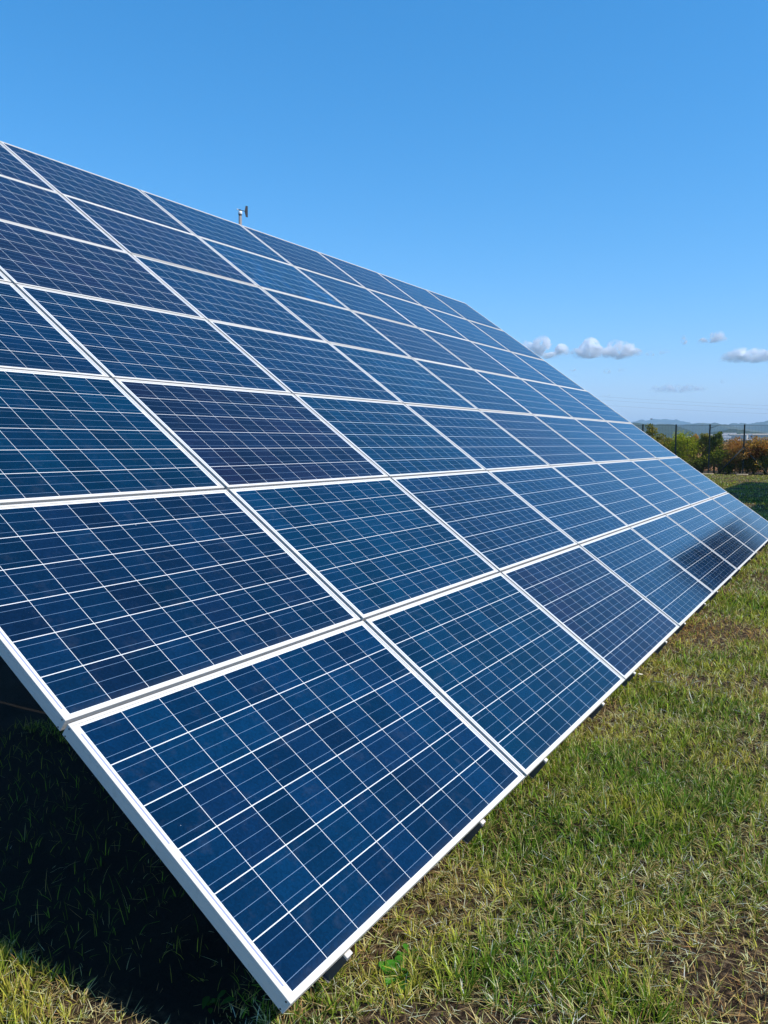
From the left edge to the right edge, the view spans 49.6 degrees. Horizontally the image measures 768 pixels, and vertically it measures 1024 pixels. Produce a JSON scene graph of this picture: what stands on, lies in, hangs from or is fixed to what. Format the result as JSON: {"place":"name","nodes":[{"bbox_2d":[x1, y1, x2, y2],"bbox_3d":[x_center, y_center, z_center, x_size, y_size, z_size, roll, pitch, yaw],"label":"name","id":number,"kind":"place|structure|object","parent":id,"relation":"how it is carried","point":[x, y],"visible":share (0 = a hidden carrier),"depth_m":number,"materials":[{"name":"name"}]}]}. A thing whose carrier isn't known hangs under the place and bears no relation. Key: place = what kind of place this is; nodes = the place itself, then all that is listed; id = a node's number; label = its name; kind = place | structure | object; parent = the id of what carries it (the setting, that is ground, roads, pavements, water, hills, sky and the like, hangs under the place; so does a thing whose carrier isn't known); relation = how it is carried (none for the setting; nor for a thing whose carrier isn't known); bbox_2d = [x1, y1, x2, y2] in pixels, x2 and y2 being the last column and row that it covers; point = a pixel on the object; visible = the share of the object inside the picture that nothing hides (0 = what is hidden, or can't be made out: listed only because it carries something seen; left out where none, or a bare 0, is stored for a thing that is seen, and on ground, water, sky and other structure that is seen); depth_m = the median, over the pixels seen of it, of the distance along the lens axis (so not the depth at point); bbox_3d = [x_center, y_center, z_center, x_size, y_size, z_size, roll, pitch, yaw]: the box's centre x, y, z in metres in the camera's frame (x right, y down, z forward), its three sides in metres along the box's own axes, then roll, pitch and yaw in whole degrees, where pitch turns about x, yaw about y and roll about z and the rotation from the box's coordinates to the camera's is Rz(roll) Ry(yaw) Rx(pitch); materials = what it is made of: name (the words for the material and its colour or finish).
{"place":"outdoors","nodes":[
{"label":"outdoors","id":0,"kind":"place"},
{"bbox_2d":[0,470,767,1023],"bbox_3d":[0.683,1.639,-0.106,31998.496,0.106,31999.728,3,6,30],"label":"ground","id":1,"kind":"structure","parent":0,"point":[150,980],"depth_m":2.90,"materials":[{"name":"green plant"}]},
{"bbox_2d":[202,990,234,1013],"bbox_3d":[-0.483,1.405,2.392,0.083,0.028,0.078,5,7,44],"label":"weed","id":2,"kind":"object","parent":1,"relation":"on","point":[206,1000],"visible":1,"depth_m":2.39,"materials":[{"name":"green plant"}]},
{"bbox_2d":[0,141,767,1013],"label":"solar array","id":3,"kind":"object","parent":1,"relation":"on","point":[344,607],"visible":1,"depth_m":4.35,"materials":[{"name":"glass"}]},
{"bbox_2d":[237,206,247,224],"bbox_3d":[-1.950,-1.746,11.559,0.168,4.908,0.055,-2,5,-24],"label":"wind sensor","id":4,"kind":"object","parent":3,"relation":"attached to","point":[240,214],"visible":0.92,"depth_m":11.34,"materials":[{"name":"white plastic"}]},
{"bbox_2d":[379,955,412,993],"bbox_3d":[0.036,1.394,2.504,0.097,0.038,0.147,-1,5,-15],"label":"weed","id":5,"kind":"object","parent":1,"relation":"on","point":[389,963],"visible":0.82,"depth_m":2.53,"materials":[{"name":"green plant"}]},
{"bbox_2d":[394,943,421,959],"bbox_3d":[0.074,1.392,2.618,0.087,0.023,0.084,0,5,-3],"label":"weed","id":6,"kind":"object","parent":1,"relation":"on","point":[405,946],"visible":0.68,"depth_m":2.62,"materials":[{"name":"green plant"}]},
{"bbox_2d":[645,423,666,446],"bbox_3d":[14.971,-3.565,46.287,1.379,2.759,1.421,0,5,-5],"label":"sapling","id":7,"kind":"object","parent":1,"relation":"on","point":[657,438],"visible":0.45,"depth_m":45.98,"materials":[{"name":"green plant"}]},
{"bbox_2d":[664,435,677,450],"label":"shrub","id":8,"kind":"object","parent":1,"relation":"on","point":[668,439],"visible":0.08,"depth_m":46.45,"materials":[{"name":"green plant"}]},
{"bbox_2d":[662,937,680,948],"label":"weed","id":9,"kind":"object","parent":1,"relation":"on","point":[667,939],"visible":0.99,"depth_m":2.62,"materials":[{"name":"green plant"}]},
{"bbox_2d":[665,432,706,469],"bbox_3d":[16.288,-3.240,44.880,2.384,2.379,2.648,3,6,30],"label":"shrub","id":10,"kind":"object","parent":1,"relation":"on","point":[684,444],"visible":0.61,"depth_m":44.60,"materials":[{"name":"green plant"}]},
{"bbox_2d":[688,434,699,456],"bbox_3d":[16.940,-3.220,45.707,1.403,2.196,1.173,0,5,-3],"label":"sapling","id":11,"kind":"object","parent":1,"relation":"on","point":[696,435],"visible":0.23,"depth_m":45.67,"materials":[{"name":"green plant"}]},
{"bbox_2d":[687,455,714,472],"bbox_3d":[16.894,-2.542,44.566,1.669,1.067,1.707,3,6,30],"label":"shrub","id":12,"kind":"object","parent":1,"relation":"on","point":[700,467],"visible":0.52,"depth_m":44.36,"materials":[{"name":"green plant"}]},
{"bbox_2d":[636,424,767,474],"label":"boundary fence","id":13,"kind":"object","parent":1,"relation":"on","point":[744,437],"visible":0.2,"depth_m":42.95,"materials":[{"name":"metal"}]},
{"bbox_2d":[697,434,710,472],"bbox_3d":[17.372,-3.177,44.927,1.016,2.247,1.072,-3,6,-32],"label":"sapling","id":14,"kind":"object","parent":1,"relation":"on","point":[703,442],"visible":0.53,"depth_m":44.74,"materials":[{"name":"green plant"}]},
{"bbox_2d":[703,435,723,472],"bbox_3d":[17.651,-3.177,44.568,1.234,2.313,1.117,3,6,30],"label":"sapling","id":15,"kind":"object","parent":1,"relation":"on","point":[716,441],"visible":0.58,"depth_m":44.30,"materials":[{"name":"green plant"}]},
{"bbox_2d":[704,446,740,472],"bbox_3d":[17.791,-2.761,43.975,1.682,1.598,1.817,-2,5,-23],"label":"shrub","id":16,"kind":"object","parent":1,"relation":"on","point":[719,454],"visible":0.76,"depth_m":43.72,"materials":[{"name":"green plant"}]},
{"bbox_2d":[716,456,739,472],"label":"shrub","id":17,"kind":"object","parent":1,"relation":"on","point":[729,464],"visible":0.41,"depth_m":43.67,"materials":[{"name":"green plant"}]},
{"bbox_2d":[721,439,754,473],"bbox_3d":[18.549,-2.919,43.580,2.407,1.981,1.896,-3,6,-34],"label":"shrub","id":18,"kind":"object","parent":1,"relation":"on","point":[740,454],"visible":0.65,"depth_m":43.31,"materials":[{"name":"brown plant"}]},
{"bbox_2d":[732,457,758,473],"bbox_3d":[18.890,-2.431,43.218,1.493,1.088,1.236,3,6,30],"label":"shrub","id":19,"kind":"object","parent":1,"relation":"on","point":[749,462],"visible":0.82,"depth_m":43.01,"materials":[{"name":"green plant"}]},
{"bbox_2d":[728,437,767,473],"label":"shrub","id":20,"kind":"object","parent":1,"relation":"on","point":[756,449],"visible":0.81,"depth_m":42.59,"materials":[{"name":"brown plant"}]},
{"bbox_2d":[752,450,767,474],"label":"shrub","id":21,"kind":"object","parent":1,"relation":"on","point":[764,464],"visible":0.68,"depth_m":42.67,"materials":[{"name":"green plant"}]},
{"bbox_2d":[752,434,767,437],"bbox_3d":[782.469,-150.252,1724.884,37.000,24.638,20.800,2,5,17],"label":"distant hall","id":22,"kind":"structure","parent":1,"relation":"on","point":[764,435],"depth_m":1715.68,"materials":[{"name":"white"}]},
{"bbox_2d":[0,0,767,424],"label":"sky","id":23,"kind":"structure","parent":0,"point":[589,178],"materials":[{"name":"blue"}]},
{"bbox_2d":[631,419,690,425],"bbox_3d":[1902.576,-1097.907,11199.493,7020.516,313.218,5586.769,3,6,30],"label":"hills","id":24,"kind":"structure","parent":0,"point":[666,421],"depth_m":10363.82,"materials":[{"name":"blue"}]},
{"bbox_2d":[632,423,701,438],"bbox_3d":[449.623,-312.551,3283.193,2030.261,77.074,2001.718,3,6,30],"label":"hills","id":25,"kind":"structure","parent":0,"point":[667,434],"depth_m":2740.78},
{"bbox_2d":[670,444,767,471],"bbox_3d":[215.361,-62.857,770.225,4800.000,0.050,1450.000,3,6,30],"label":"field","id":26,"kind":"structure","parent":0,"point":[716,469],"depth_m":55.16,"materials":[{"name":"green plant"}]},
{"bbox_2d":[679,423,767,433],"bbox_3d":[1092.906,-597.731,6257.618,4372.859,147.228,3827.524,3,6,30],"label":"hills","id":27,"kind":"structure","parent":0,"point":[716,427],"depth_m":5476.32,"materials":[{"name":"blue"}]},
{"bbox_2d":[698,429,766,436],"bbox_3d":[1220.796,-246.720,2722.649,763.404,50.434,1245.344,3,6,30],"label":"building","id":28,"kind":"structure","parent":0,"point":[747,432],"depth_m":2601.08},
{"bbox_2d":[729,421,767,430],"bbox_3d":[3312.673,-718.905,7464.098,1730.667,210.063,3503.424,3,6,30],"label":"hills","id":29,"kind":"structure","parent":0,"point":[761,426],"depth_m":6925.19,"materials":[{"name":"blue"}]}
]}

